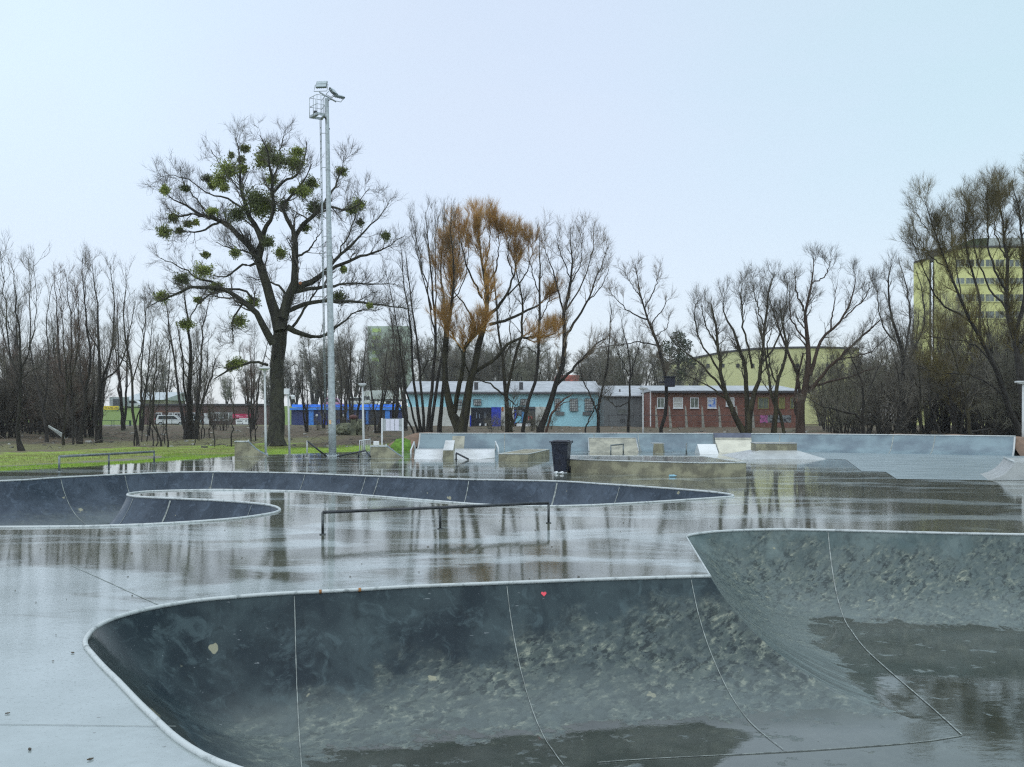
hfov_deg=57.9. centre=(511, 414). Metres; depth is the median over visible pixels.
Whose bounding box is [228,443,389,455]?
grass
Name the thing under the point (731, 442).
sloping bank
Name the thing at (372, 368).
bare tree
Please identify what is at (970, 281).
window
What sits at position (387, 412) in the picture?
garage door
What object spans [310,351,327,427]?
bare tree
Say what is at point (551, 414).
bare tree
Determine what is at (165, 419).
bare sapling
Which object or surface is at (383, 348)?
bare tree
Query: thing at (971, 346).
bare shrub
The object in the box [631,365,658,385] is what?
bare tree
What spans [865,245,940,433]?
bare tree
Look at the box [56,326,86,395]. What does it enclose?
bare tree
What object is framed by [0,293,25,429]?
bare tree
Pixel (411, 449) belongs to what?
handrail
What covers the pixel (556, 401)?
window
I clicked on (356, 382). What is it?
bare tree
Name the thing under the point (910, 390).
bare shrub
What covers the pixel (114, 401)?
site cabin
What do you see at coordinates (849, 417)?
bare shrub
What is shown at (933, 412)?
bare tree
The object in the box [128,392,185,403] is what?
white hall
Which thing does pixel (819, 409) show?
bare shrub
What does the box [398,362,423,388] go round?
bare tree
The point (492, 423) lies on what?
bare shrub
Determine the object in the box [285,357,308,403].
bare tree
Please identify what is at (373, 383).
bare tree
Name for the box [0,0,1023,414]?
sky
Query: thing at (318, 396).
bare tree
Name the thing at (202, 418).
bare sapling
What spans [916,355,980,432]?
bare shrub
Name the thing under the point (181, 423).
fence
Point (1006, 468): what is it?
quarter pipe
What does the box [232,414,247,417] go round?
banner
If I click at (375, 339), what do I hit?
bare tree
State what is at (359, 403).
bare tree
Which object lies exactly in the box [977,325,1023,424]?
bare shrub
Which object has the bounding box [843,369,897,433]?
bare shrub
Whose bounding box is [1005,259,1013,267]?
window
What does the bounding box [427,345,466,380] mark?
bare tree
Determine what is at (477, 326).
orange willow
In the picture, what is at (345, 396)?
bare tree
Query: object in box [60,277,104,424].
bare tree
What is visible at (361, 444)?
guard rail
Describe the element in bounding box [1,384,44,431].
bare shrub
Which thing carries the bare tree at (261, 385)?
on the ground at (300, 439)
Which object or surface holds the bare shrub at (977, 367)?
on the ground at (300, 439)
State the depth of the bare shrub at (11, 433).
66.75 m
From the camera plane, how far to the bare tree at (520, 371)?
134.84 m
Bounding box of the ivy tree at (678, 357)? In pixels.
[658,332,696,385]
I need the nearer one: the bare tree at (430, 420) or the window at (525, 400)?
the bare tree at (430, 420)
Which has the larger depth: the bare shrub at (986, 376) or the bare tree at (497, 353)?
the bare tree at (497, 353)
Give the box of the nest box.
[659,376,675,386]
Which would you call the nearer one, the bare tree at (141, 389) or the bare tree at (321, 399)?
the bare tree at (141, 389)
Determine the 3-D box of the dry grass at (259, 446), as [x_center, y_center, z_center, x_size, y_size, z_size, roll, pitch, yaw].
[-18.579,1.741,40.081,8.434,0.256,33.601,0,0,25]
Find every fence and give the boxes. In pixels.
[103,420,132,425]
[156,416,231,424]
[607,405,759,427]
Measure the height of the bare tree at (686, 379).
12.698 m
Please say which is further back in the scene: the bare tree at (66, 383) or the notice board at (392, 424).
the bare tree at (66, 383)
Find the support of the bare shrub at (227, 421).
on the ground at (300, 439)
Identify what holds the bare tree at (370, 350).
on the ground at (300, 439)
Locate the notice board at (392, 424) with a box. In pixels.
[381,418,403,452]
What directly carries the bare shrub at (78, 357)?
on the ground at (300, 439)
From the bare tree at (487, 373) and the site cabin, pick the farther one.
the site cabin
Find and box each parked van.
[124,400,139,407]
[350,397,368,403]
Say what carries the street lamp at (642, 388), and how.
on the ground at (300, 439)
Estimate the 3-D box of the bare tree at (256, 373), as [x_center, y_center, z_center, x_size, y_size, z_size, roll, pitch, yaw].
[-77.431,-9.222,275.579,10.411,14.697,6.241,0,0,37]
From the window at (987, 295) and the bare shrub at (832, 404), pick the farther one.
the window at (987, 295)
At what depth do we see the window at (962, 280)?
157.98 m
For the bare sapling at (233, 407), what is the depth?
50.50 m
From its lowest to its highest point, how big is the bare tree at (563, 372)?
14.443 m
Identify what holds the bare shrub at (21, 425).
on the ground at (300, 439)
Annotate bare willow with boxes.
[885,170,1021,436]
[959,152,1023,411]
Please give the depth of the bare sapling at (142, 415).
56.46 m
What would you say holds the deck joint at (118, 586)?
on the skatepark deck
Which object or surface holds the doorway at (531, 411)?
in the blue workshop
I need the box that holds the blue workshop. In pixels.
[406,381,598,426]
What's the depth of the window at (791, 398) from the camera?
104.95 m
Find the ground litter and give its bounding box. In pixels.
[8,426,873,447]
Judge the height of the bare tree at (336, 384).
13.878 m
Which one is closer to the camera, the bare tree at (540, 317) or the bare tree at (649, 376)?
the bare tree at (540, 317)
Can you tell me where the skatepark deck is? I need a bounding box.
[0,451,1023,766]
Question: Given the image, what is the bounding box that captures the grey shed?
[597,386,641,426]
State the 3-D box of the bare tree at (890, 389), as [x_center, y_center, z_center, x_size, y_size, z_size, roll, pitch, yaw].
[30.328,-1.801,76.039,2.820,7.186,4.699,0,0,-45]
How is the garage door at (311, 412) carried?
in the blue garages
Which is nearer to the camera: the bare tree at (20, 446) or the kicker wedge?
the kicker wedge
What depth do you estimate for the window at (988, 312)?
157.98 m
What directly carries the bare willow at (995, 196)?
on the ground at (300, 439)
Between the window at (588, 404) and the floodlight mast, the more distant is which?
the window at (588, 404)
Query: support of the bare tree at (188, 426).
on the ground at (300, 439)
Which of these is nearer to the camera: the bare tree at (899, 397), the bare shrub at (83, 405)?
the bare tree at (899, 397)
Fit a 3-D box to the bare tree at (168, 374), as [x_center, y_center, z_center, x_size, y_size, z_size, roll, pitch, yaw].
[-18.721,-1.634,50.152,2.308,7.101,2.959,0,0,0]
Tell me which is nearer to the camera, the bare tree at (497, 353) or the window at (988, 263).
the window at (988, 263)
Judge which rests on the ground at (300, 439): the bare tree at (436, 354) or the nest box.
the bare tree at (436, 354)
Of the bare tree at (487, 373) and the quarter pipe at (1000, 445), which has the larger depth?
the bare tree at (487, 373)
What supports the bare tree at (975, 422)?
on the ground at (300, 439)
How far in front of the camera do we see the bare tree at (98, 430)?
56.18 m
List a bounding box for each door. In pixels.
[204,413,208,423]
[309,410,313,424]
[370,410,384,424]
[385,410,389,418]
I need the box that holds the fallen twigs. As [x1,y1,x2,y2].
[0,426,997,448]
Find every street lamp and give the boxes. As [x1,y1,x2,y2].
[259,366,270,453]
[358,383,365,452]
[638,387,647,432]
[1014,381,1023,436]
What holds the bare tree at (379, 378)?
on the ground at (300, 439)
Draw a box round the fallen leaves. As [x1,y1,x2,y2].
[5,505,1010,759]
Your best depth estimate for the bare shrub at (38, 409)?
75.63 m
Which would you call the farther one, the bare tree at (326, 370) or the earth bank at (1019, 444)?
the bare tree at (326, 370)
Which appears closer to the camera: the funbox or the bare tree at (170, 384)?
the funbox
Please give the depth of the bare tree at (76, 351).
64.93 m
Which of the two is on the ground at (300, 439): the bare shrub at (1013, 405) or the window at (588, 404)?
the bare shrub at (1013, 405)
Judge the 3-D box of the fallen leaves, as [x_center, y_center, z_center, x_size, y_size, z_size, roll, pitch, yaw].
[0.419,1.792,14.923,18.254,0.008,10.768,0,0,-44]
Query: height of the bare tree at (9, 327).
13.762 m
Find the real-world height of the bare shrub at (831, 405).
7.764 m
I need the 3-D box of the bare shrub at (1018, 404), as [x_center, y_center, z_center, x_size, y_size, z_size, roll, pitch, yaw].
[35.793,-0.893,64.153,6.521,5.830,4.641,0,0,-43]
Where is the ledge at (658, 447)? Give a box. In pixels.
[653,443,664,452]
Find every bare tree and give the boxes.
[0,228,77,450]
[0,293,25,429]
[0,299,26,360]
[6,291,26,417]
[15,247,63,441]
[21,324,52,429]
[36,296,84,436]
[39,315,62,424]
[45,242,100,443]
[46,300,86,426]
[48,264,86,444]
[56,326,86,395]
[58,306,100,423]
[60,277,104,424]
[73,238,144,442]
[73,314,100,437]
[90,320,119,423]
[99,319,117,420]
[100,252,167,445]
[102,291,138,430]
[120,327,178,446]
[135,292,162,430]
[137,364,156,391]
[144,354,162,435]
[151,360,173,391]
[153,323,182,446]
[154,276,222,438]
[154,360,177,391]
[176,358,199,420]
[181,365,209,403]
[183,324,199,397]
[191,323,217,434]
[218,374,234,402]
[219,374,233,403]
[235,365,254,403]
[240,333,259,431]
[244,360,264,403]
[248,313,271,429]
[258,371,268,403]
[258,372,270,403]
[284,359,303,405]
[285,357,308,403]
[286,348,316,431]
[294,325,327,403]
[298,341,322,399]
[307,343,340,402]
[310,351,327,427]
[315,336,341,402]
[319,330,357,396]
[324,359,352,399]
[334,313,373,422]
[334,327,361,422]
[347,342,375,396]
[351,357,376,396]
[357,355,378,389]
[363,329,400,432]
[363,359,387,401]
[365,327,407,401]
[371,332,410,403]
[372,348,397,401]
[372,360,397,403]
[373,224,450,433]
[381,293,410,430]
[386,316,419,431]
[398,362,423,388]
[405,196,473,432]
[406,329,442,381]
[408,331,441,380]
[423,335,451,380]
[427,236,541,431]
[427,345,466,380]
[436,339,466,380]
[450,340,483,360]
[450,340,485,380]
[450,352,481,379]
[450,366,466,380]
[463,359,493,380]
[465,353,490,380]
[472,330,522,379]
[478,341,511,380]
[481,333,534,380]
[483,336,509,378]
[504,351,541,380]
[507,344,539,379]
[508,213,570,432]
[516,345,551,380]
[522,333,551,380]
[532,350,572,380]
[535,210,617,432]
[535,343,568,380]
[545,389,572,432]
[548,342,603,380]
[569,354,602,385]
[570,347,606,380]
[572,292,619,432]
[580,343,616,385]
[593,249,676,432]
[593,306,659,432]
[594,337,620,380]
[595,347,626,378]
[596,338,653,385]
[597,351,628,385]
[609,361,635,385]
[611,333,667,385]
[624,344,671,385]
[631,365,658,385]
[640,339,683,385]
[655,362,682,385]
[657,257,800,432]
[675,356,695,385]
[683,354,710,385]
[747,288,797,432]
[756,239,905,432]
[791,354,838,425]
[793,333,898,433]
[800,365,845,421]
[815,359,848,417]
[818,326,892,432]
[848,345,874,368]
[856,351,907,433]
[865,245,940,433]
[876,299,925,431]
[878,349,916,433]
[880,299,970,434]
[891,313,968,429]
[904,336,929,433]
[911,289,994,432]
[914,308,997,433]
[922,364,952,434]
[930,281,1023,434]
[934,324,997,434]
[951,311,1023,431]
[966,294,1023,432]
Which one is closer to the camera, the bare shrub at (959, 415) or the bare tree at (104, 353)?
the bare tree at (104, 353)
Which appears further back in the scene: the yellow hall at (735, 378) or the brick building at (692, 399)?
the yellow hall at (735, 378)
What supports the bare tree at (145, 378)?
on the ground at (300, 439)
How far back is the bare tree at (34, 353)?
88.76 m
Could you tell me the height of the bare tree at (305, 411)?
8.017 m
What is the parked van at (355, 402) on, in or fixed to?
on the ground at (300, 439)
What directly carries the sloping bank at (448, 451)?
on the skatepark deck
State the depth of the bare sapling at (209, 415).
51.03 m
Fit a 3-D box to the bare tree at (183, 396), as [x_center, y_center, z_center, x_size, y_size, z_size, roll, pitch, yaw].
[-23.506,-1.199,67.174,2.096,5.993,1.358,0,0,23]
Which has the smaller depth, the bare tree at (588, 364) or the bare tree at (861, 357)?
the bare tree at (861, 357)
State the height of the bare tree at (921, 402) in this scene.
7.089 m
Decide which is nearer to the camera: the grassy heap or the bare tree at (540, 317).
the grassy heap
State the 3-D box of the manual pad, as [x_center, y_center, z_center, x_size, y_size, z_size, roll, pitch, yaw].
[0.566,1.656,38.545,1.189,0.287,5.119,0,0,12]
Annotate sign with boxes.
[103,406,117,410]
[236,418,248,424]
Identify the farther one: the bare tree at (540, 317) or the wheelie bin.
the bare tree at (540, 317)
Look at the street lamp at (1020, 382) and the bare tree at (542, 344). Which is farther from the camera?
the bare tree at (542, 344)
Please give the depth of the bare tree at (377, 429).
77.66 m
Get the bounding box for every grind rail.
[58,450,154,470]
[305,440,326,457]
[319,501,550,534]
[337,450,370,457]
[454,452,468,459]
[610,443,624,454]
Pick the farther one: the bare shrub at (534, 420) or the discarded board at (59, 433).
the bare shrub at (534, 420)
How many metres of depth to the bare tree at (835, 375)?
144.29 m
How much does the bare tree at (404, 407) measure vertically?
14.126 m
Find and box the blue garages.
[290,404,401,424]
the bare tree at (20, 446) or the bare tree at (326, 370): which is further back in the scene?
the bare tree at (326, 370)
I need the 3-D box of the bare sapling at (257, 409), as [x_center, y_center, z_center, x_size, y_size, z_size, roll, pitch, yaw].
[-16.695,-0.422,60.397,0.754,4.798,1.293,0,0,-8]
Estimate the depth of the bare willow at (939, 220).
55.59 m
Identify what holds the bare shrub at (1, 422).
on the ground at (300, 439)
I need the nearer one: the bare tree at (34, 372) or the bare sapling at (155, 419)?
the bare sapling at (155, 419)
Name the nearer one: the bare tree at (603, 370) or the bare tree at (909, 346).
the bare tree at (909, 346)
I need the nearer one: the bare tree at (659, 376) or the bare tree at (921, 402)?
the bare tree at (921, 402)
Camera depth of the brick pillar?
69.80 m
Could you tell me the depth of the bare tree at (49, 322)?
69.69 m
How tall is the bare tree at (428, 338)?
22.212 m
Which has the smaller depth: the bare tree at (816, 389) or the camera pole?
the camera pole
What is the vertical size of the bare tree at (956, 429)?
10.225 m
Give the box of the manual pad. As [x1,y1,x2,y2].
[498,449,549,460]
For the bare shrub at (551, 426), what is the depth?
92.14 m
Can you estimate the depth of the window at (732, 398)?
104.95 m
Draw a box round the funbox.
[723,442,823,458]
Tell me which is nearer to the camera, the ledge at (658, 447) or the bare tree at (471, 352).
the ledge at (658, 447)
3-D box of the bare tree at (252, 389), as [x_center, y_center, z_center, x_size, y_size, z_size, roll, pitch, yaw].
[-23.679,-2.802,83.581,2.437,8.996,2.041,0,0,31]
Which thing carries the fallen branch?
on the ground at (300, 439)
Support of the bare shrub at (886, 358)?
on the ground at (300, 439)
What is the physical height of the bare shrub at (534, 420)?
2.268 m
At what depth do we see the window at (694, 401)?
104.97 m
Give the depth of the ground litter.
63.45 m
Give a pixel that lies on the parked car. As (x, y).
(172, 419)
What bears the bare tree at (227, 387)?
on the ground at (300, 439)
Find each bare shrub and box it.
[0,329,76,433]
[0,333,58,437]
[0,342,37,438]
[0,345,31,436]
[0,377,15,412]
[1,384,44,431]
[3,390,44,433]
[7,353,93,433]
[16,339,113,437]
[21,364,79,436]
[24,384,55,433]
[29,385,82,436]
[34,347,97,430]
[35,378,96,429]
[36,366,92,437]
[38,349,118,437]
[76,395,96,433]
[200,391,235,429]
[208,402,232,430]
[223,415,233,427]
[313,412,323,429]
[319,403,343,422]
[336,400,357,424]
[355,407,377,430]
[483,411,495,427]
[484,416,500,431]
[494,413,504,430]
[526,405,543,430]
[528,408,539,429]
[540,409,556,427]
[801,353,879,433]
[802,373,834,430]
[803,344,899,433]
[816,377,857,432]
[828,388,866,431]
[829,347,913,433]
[829,364,885,428]
[842,356,929,433]
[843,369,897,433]
[844,328,953,433]
[868,338,942,431]
[869,348,935,433]
[870,356,939,433]
[894,366,939,430]
[907,390,943,432]
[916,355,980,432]
[920,358,991,434]
[925,359,993,431]
[937,353,1023,433]
[940,328,1013,430]
[943,334,1023,434]
[958,334,1023,435]
[967,327,1023,431]
[969,376,1021,435]
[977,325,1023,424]
[989,363,1019,429]
[998,364,1023,428]
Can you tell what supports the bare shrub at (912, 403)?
on the ground at (300, 439)
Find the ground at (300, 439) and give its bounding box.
[0,406,1018,470]
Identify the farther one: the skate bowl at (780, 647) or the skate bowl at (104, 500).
the skate bowl at (104, 500)
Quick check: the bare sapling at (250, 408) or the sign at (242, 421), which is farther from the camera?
the sign at (242, 421)
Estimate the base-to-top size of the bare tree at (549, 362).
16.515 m
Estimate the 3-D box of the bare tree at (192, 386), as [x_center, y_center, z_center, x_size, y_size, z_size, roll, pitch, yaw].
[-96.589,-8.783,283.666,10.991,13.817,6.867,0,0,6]
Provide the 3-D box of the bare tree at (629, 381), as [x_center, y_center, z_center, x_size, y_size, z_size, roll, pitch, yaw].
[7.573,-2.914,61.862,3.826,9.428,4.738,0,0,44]
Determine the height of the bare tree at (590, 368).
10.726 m
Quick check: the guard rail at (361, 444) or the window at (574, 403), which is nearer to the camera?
the guard rail at (361, 444)
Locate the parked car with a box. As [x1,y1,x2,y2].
[156,415,180,424]
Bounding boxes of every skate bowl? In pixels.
[0,471,733,527]
[82,528,1023,766]
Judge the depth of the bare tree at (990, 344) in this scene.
82.76 m
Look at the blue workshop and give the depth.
117.20 m
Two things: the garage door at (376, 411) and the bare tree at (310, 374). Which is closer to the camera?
the garage door at (376, 411)
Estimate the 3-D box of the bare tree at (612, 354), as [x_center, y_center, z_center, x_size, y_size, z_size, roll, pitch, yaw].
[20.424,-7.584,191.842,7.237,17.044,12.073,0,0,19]
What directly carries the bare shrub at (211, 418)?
on the ground at (300, 439)
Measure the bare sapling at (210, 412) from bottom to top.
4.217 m
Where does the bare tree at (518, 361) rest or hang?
on the ground at (300, 439)
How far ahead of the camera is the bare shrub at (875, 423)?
77.82 m
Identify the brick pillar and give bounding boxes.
[349,415,357,434]
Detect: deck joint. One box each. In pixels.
[29,724,142,725]
[74,566,158,604]
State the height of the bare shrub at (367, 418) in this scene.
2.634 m
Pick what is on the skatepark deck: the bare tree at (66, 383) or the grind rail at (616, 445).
the grind rail at (616, 445)
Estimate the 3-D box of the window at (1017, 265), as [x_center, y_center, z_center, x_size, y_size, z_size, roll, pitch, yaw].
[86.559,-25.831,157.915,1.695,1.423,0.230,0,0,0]
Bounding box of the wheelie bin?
[549,440,572,471]
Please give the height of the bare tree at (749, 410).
12.030 m
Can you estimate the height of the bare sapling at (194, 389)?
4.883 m
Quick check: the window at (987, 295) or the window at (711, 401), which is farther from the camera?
the window at (987, 295)
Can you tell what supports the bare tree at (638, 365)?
on the ground at (300, 439)
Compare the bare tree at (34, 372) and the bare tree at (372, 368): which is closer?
the bare tree at (34, 372)
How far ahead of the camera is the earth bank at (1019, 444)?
46.40 m
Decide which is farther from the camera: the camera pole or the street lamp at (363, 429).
the street lamp at (363, 429)
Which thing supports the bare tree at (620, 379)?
on the ground at (300, 439)
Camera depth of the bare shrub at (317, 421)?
88.68 m
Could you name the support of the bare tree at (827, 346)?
on the ground at (300, 439)
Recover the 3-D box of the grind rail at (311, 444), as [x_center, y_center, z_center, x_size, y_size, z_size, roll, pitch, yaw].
[-8.240,1.441,39.026,0.936,0.737,0.138,0,0,-26]
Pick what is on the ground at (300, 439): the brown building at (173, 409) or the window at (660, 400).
the brown building at (173, 409)
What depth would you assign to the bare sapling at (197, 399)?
60.88 m
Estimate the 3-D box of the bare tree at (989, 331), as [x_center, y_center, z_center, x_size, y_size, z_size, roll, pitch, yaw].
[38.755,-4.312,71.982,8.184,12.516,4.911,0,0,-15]
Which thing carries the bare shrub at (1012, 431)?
on the ground at (300, 439)
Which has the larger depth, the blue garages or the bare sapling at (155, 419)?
the blue garages
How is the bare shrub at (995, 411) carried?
on the ground at (300, 439)
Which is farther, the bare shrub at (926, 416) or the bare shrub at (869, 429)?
the bare shrub at (926, 416)
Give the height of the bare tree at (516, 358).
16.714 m
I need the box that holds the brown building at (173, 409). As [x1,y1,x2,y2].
[144,404,269,424]
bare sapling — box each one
[139,388,150,441]
[143,386,155,441]
[146,388,153,445]
[148,390,163,445]
[160,389,169,443]
[184,376,198,409]
[191,368,209,438]
[192,397,199,444]
[196,385,204,439]
[199,382,207,437]
[200,383,208,438]
[201,384,212,435]
[207,374,216,446]
[228,366,239,446]
[236,367,252,440]
[253,377,261,440]
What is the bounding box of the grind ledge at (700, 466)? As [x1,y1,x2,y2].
[569,455,746,476]
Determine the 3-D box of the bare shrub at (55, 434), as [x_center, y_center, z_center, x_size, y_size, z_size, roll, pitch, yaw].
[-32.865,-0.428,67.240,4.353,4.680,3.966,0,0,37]
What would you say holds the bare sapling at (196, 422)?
on the ground at (300, 439)
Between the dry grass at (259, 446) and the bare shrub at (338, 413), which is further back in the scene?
the bare shrub at (338, 413)
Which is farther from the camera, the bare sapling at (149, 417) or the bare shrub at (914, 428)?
the bare shrub at (914, 428)
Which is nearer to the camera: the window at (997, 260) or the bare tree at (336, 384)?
the window at (997, 260)
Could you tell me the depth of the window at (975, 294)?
157.98 m
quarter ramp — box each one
[234,440,267,455]
[370,444,402,457]
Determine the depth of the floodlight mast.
40.34 m
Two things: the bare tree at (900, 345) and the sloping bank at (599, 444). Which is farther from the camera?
the bare tree at (900, 345)
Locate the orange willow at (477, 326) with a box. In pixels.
[420,194,568,432]
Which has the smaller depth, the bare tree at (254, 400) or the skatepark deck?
the skatepark deck
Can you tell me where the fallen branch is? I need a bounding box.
[966,428,996,434]
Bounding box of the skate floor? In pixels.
[805,452,1023,479]
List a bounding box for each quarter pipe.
[417,433,1015,455]
[981,457,1023,479]
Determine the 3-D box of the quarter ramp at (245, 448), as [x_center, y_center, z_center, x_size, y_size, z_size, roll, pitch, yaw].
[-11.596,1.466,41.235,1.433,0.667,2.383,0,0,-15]
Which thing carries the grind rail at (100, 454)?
on the skatepark deck
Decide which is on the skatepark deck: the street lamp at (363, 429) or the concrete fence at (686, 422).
the street lamp at (363, 429)
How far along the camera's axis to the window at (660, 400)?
104.98 m
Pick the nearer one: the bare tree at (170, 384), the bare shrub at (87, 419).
the bare shrub at (87, 419)
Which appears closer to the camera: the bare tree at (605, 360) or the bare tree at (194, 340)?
the bare tree at (194, 340)
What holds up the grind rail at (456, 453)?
on the skatepark deck
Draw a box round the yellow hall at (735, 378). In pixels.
[669,346,858,423]
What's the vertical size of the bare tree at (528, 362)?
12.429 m
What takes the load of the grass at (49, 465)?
on the ground at (300, 439)
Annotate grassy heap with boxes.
[390,438,416,450]
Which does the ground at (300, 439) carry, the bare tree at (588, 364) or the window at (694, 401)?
the bare tree at (588, 364)
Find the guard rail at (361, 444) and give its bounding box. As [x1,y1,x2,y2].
[359,439,370,454]
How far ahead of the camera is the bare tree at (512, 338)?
188.22 m
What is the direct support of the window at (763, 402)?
in the brick building at (692, 399)
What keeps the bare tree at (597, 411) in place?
on the ground at (300, 439)
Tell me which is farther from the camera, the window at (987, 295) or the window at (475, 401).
the window at (987, 295)
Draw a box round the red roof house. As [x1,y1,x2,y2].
[562,375,576,380]
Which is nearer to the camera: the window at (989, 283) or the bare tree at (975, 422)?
the bare tree at (975, 422)
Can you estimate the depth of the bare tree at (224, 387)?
274.60 m
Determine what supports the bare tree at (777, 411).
on the ground at (300, 439)
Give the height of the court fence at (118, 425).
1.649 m
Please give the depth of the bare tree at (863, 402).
53.60 m
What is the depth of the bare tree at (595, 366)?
157.52 m
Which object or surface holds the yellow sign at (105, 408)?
on the ground at (300, 439)
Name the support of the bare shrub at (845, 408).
on the ground at (300, 439)
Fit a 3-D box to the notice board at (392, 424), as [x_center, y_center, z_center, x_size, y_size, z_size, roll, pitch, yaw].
[-5.683,0.982,44.000,1.062,1.635,0.075,0,0,0]
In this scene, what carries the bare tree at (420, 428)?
on the ground at (300, 439)
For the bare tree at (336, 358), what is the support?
on the ground at (300, 439)
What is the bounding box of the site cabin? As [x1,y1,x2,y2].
[109,397,128,405]
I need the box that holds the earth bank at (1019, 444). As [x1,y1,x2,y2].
[387,432,1023,455]
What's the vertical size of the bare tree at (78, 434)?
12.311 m
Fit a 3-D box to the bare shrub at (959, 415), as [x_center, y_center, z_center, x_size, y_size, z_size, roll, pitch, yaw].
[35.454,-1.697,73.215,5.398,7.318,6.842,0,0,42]
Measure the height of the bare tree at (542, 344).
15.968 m
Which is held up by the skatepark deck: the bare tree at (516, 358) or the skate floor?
the skate floor
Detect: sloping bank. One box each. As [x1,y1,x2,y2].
[414,440,494,458]
[588,437,638,451]
[713,433,750,451]
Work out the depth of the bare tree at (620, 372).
158.37 m
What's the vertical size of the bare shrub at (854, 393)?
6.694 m
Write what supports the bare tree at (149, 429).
on the ground at (300, 439)
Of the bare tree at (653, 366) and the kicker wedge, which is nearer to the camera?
the kicker wedge
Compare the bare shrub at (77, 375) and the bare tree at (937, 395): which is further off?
the bare tree at (937, 395)
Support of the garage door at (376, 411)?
in the blue garages
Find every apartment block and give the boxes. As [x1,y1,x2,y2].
[367,326,411,383]
[913,238,1023,424]
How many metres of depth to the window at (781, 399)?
104.98 m
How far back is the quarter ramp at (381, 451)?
38.68 m
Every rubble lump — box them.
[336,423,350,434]
[356,419,364,434]
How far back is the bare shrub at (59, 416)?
63.84 m
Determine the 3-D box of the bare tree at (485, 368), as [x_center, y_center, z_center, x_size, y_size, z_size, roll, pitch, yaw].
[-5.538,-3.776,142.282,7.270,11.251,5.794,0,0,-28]
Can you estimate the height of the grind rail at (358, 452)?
0.346 m
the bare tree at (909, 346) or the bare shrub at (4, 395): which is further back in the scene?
the bare tree at (909, 346)
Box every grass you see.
[0,443,323,465]
[0,453,234,470]
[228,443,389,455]
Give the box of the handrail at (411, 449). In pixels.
[410,441,415,458]
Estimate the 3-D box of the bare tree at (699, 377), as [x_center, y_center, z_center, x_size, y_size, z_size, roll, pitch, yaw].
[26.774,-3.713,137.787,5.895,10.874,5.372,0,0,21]
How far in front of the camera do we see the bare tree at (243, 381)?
280.39 m
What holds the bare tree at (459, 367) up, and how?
on the ground at (300, 439)
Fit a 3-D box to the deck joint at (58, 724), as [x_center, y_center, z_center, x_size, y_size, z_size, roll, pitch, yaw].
[-2.511,1.796,5.361,1.145,0.001,0.006,0,0,2]
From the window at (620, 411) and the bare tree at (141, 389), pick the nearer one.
the bare tree at (141, 389)
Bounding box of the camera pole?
[284,389,294,454]
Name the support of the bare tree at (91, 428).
on the ground at (300, 439)
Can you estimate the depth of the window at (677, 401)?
104.98 m
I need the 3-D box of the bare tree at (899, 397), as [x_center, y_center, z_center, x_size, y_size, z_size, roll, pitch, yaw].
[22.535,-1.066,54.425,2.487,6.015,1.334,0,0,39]
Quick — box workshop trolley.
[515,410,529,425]
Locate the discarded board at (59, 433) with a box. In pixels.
[48,425,64,438]
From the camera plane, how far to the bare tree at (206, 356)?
74.53 m
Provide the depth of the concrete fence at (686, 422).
101.50 m
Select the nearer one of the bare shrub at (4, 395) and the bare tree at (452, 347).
the bare shrub at (4, 395)
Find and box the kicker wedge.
[695,444,717,453]
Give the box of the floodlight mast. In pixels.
[309,81,344,455]
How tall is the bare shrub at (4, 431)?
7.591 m
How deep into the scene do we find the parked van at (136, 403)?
212.18 m
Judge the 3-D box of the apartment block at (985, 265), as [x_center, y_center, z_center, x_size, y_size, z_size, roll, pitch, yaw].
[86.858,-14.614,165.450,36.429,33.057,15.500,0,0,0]
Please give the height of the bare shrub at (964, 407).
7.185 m
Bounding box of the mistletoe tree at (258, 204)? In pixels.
[133,116,421,445]
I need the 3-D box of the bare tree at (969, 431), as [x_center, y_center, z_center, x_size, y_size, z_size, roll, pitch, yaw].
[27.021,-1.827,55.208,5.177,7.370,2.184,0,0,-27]
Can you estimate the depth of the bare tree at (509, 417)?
59.58 m
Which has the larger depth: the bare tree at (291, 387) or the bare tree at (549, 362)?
the bare tree at (291, 387)
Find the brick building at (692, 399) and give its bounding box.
[640,386,797,427]
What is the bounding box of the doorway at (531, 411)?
[514,409,534,425]
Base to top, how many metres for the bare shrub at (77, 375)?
7.575 m
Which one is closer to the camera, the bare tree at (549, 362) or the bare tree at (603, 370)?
the bare tree at (603, 370)
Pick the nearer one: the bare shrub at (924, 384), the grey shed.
the bare shrub at (924, 384)
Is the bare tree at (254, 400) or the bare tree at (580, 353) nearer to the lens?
the bare tree at (254, 400)
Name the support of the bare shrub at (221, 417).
on the ground at (300, 439)
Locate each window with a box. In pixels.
[473,399,480,404]
[520,399,526,404]
[554,399,559,410]
[570,399,577,410]
[585,398,592,410]
[618,409,626,413]
[657,397,664,408]
[673,397,683,408]
[690,397,698,408]
[707,397,716,408]
[725,397,734,406]
[758,397,768,408]
[779,397,784,408]
[790,397,793,408]
[955,278,965,284]
[965,278,974,284]
[975,259,984,267]
[975,294,984,301]
[976,278,984,284]
[985,259,994,267]
[985,278,994,284]
[985,294,994,301]
[985,311,994,318]
[995,259,1003,267]
[995,294,1003,301]
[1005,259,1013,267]
[1014,259,1020,267]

